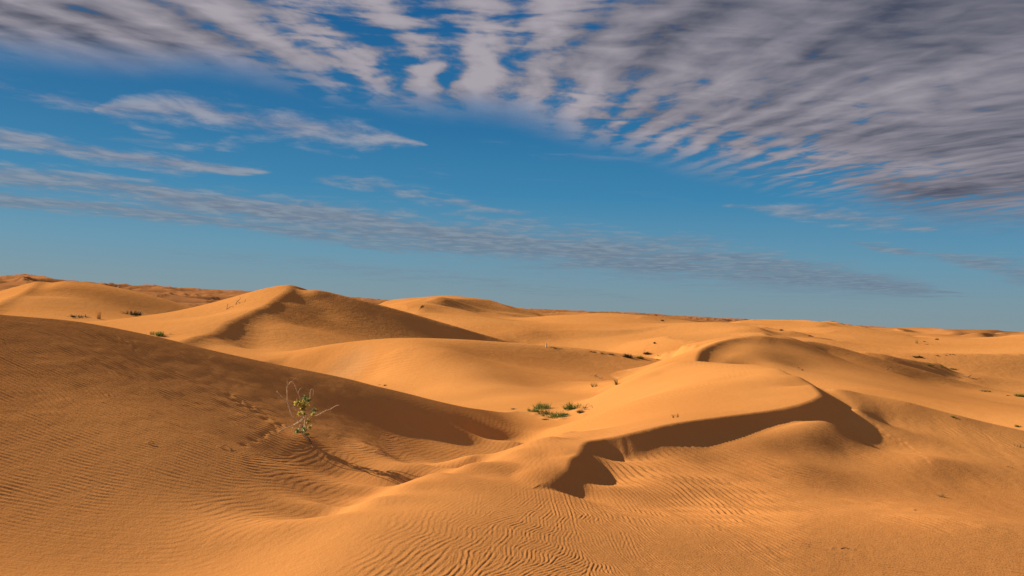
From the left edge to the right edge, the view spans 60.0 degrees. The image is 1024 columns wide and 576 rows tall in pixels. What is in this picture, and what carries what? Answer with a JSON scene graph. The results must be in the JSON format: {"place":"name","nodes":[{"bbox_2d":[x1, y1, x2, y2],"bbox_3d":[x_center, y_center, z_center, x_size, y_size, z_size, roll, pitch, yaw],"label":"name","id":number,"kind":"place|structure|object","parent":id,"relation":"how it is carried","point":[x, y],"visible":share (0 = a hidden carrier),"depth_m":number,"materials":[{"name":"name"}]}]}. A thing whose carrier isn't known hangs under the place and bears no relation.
{"place":"outdoors","nodes":[
{"label":"outdoors","id":0,"kind":"place"},
{"bbox_2d":[0,274,1023,575],"bbox_3d":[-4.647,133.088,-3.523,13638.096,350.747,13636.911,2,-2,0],"label":"ground","id":1,"kind":"structure","parent":0,"point":[122,430],"depth_m":20.66,"materials":[{"name":"orange sand"}]},
{"bbox_2d":[121,310,142,315],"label":"desert bush","id":2,"kind":"object","parent":1,"relation":"on","point":[136,313],"visible":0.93,"depth_m":153.96,"materials":[{"name":"plant"}]},
{"bbox_2d":[151,330,170,335],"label":"grass tuft","id":3,"kind":"object","parent":1,"relation":"on","point":[160,334],"visible":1,"depth_m":87.62,"materials":[{"name":"green plant"}]},
{"bbox_2d":[277,381,338,447],"bbox_3d":[-4.736,2.836,20.154,1.483,1.468,0.693,2,-2,0],"label":"desert shrub","id":4,"kind":"object","parent":1,"relation":"on","point":[303,409],"visible":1,"depth_m":20.25,"materials":[{"name":"green plant"}]},
{"bbox_2d":[527,407,543,411],"bbox_3d":[1.133,5.940,43.483,1.179,0.289,0.936,1,-2,35],"label":"grass tuft","id":5,"kind":"object","parent":1,"relation":"on","point":[533,410],"visible":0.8,"depth_m":43.40,"materials":[{"name":"green plant"}]},
{"bbox_2d":[532,402,550,409],"bbox_3d":[1.533,5.924,44.961,1.282,0.463,1.781,2,-2,14],"label":"grass tuft","id":6,"kind":"object","parent":1,"relation":"on","point":[540,406],"visible":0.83,"depth_m":44.88,"materials":[{"name":"green plant"}]},
{"bbox_2d":[539,411,567,418],"bbox_3d":[2.064,5.750,40.647,1.474,0.400,1.758,3,-2,-29],"label":"grass tuft","id":7,"kind":"object","parent":1,"relation":"on","point":[560,414],"visible":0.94,"depth_m":40.69,"materials":[{"name":"green plant"}]},
{"bbox_2d":[559,401,583,409],"bbox_3d":[3.067,5.696,43.337,1.828,0.479,1.296,3,-2,-27],"label":"grass tuft","id":8,"kind":"object","parent":1,"relation":"on","point":[570,407],"visible":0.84,"depth_m":43.12,"materials":[{"name":"green plant"}]},
{"bbox_2d":[0,0,1023,331],"label":"sky","id":9,"kind":"structure","parent":0,"point":[852,162],"materials":[{"name":"blue"}]}
]}

